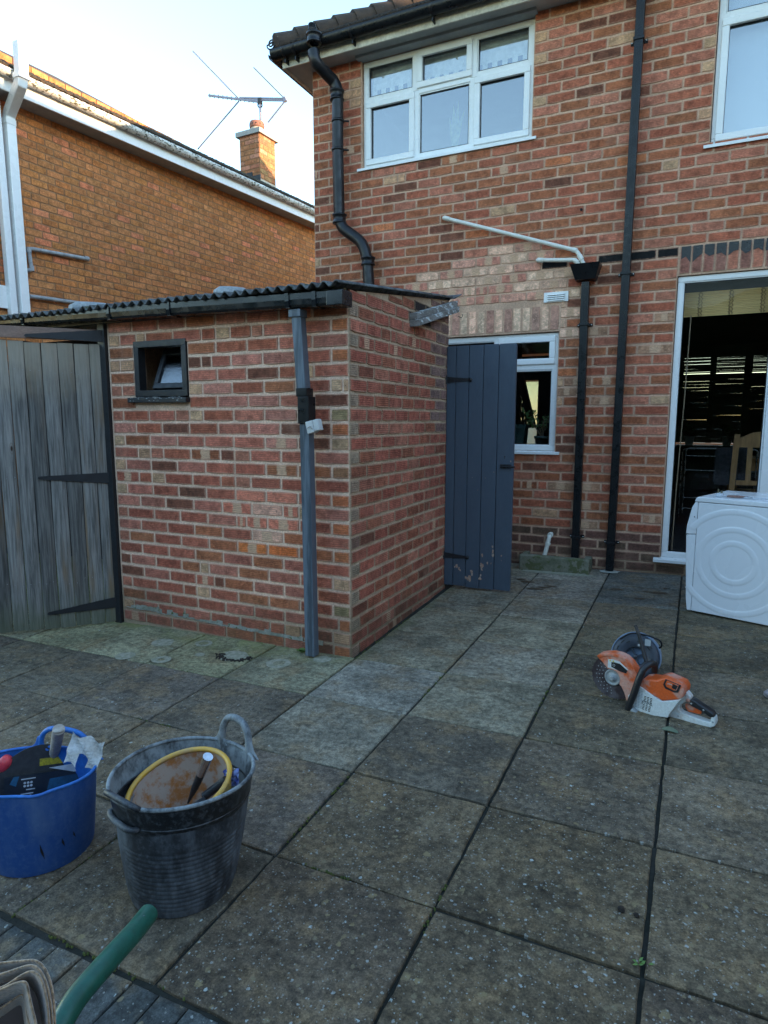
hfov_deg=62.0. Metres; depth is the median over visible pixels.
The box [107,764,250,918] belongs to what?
rubble tub
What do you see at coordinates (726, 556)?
washing machine
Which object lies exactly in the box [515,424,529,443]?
square planter
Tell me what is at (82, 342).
passage wall
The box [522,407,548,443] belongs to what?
jade plant
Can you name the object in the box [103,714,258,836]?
rubble tub
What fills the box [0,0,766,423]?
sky
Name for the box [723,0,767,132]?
window pane
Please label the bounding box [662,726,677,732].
fallen leaf
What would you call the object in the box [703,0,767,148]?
window
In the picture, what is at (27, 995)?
work glove
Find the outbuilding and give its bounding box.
[0,279,517,657]
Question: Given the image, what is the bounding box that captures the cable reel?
[611,625,662,678]
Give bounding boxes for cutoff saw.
[592,650,717,726]
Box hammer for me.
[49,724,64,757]
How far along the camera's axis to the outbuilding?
4.29 m
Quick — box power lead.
[715,489,767,499]
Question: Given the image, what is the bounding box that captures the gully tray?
[519,551,592,576]
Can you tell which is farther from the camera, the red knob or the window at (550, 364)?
the window at (550, 364)
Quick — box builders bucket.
[125,746,231,807]
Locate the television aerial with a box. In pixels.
[192,51,286,149]
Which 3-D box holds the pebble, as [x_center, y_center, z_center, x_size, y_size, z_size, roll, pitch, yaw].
[0.716,1.198,1.930,0.022,0.015,0.026,4,9,25]
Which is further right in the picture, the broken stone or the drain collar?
the broken stone
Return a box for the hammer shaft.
[201,768,235,799]
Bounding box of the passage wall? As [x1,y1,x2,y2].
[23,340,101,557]
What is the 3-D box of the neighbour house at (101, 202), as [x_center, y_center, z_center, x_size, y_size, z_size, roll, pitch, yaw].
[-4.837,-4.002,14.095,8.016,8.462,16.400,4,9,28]
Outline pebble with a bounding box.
[617,905,624,912]
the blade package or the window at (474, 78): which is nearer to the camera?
the blade package
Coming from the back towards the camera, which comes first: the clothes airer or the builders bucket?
the clothes airer
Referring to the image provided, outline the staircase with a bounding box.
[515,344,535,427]
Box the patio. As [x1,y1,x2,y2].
[0,551,767,1023]
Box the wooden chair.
[728,432,760,491]
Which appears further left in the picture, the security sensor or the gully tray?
the security sensor
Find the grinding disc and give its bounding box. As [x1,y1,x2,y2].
[0,744,63,794]
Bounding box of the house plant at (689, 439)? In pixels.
[682,423,694,444]
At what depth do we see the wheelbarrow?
0.94 m
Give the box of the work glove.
[0,959,55,1023]
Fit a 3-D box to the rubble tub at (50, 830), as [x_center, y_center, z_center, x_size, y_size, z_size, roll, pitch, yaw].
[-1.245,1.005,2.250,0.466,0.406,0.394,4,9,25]
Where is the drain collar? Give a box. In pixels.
[600,570,619,572]
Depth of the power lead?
4.47 m
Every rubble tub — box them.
[0,726,102,877]
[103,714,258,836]
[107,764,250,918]
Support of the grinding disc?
in the rubble tub at (50, 830)
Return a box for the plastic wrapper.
[223,768,238,785]
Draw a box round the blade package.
[4,770,78,794]
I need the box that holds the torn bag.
[64,732,104,772]
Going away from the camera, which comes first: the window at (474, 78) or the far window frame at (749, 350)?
the window at (474, 78)
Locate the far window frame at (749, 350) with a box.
[675,343,767,442]
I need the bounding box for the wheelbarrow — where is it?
[56,904,157,1023]
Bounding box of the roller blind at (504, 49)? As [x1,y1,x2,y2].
[373,31,527,95]
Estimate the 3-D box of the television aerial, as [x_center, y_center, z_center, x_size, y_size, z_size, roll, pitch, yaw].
[-2.756,-8.023,12.127,2.152,1.808,0.050,4,9,25]
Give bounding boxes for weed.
[632,957,653,964]
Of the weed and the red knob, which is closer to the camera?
the weed
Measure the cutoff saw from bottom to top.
0.287 m
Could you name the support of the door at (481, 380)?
in the outbuilding
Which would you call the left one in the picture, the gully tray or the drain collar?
the gully tray
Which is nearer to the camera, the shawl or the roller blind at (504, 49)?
the roller blind at (504, 49)
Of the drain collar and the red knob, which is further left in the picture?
the red knob
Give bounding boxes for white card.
[50,764,75,770]
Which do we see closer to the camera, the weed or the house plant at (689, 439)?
the weed
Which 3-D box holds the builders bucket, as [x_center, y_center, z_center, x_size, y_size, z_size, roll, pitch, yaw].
[-0.662,0.981,2.091,0.346,0.314,0.329,4,9,25]
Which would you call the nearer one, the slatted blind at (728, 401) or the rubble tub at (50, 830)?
the rubble tub at (50, 830)
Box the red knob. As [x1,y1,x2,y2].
[0,755,11,771]
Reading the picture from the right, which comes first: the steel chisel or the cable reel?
the cable reel
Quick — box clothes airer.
[678,447,758,516]
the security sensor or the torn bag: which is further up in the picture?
the security sensor
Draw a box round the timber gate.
[0,324,123,632]
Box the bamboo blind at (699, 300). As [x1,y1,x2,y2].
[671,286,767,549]
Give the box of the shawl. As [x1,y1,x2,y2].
[713,447,748,490]
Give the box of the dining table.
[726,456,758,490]
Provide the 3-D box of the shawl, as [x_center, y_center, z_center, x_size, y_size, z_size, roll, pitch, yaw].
[4.131,-0.517,7.605,0.360,0.500,0.381,4,9,25]
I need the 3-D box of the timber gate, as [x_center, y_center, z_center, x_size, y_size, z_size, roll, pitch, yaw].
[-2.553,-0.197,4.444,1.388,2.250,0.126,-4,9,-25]
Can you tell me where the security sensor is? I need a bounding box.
[305,419,322,433]
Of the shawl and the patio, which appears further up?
the shawl
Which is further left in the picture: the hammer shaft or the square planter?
the hammer shaft
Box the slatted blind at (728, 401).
[679,354,766,442]
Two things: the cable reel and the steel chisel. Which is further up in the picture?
the cable reel
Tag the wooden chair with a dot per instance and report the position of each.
(751, 441)
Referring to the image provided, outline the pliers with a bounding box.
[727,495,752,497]
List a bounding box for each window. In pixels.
[127,338,189,402]
[357,18,535,171]
[448,332,558,454]
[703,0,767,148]
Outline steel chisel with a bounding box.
[187,752,212,803]
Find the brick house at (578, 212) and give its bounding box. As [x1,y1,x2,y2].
[266,0,767,576]
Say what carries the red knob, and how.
in the rubble tub at (50, 830)
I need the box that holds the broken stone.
[763,690,767,697]
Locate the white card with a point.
(69, 767)
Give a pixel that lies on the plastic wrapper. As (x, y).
(235, 778)
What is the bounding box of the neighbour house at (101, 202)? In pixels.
[0,39,314,544]
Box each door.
[443,343,517,590]
[653,270,767,564]
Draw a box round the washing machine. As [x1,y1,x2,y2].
[685,490,767,625]
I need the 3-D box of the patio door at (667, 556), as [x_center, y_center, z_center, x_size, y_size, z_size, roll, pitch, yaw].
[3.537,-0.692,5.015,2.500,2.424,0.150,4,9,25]

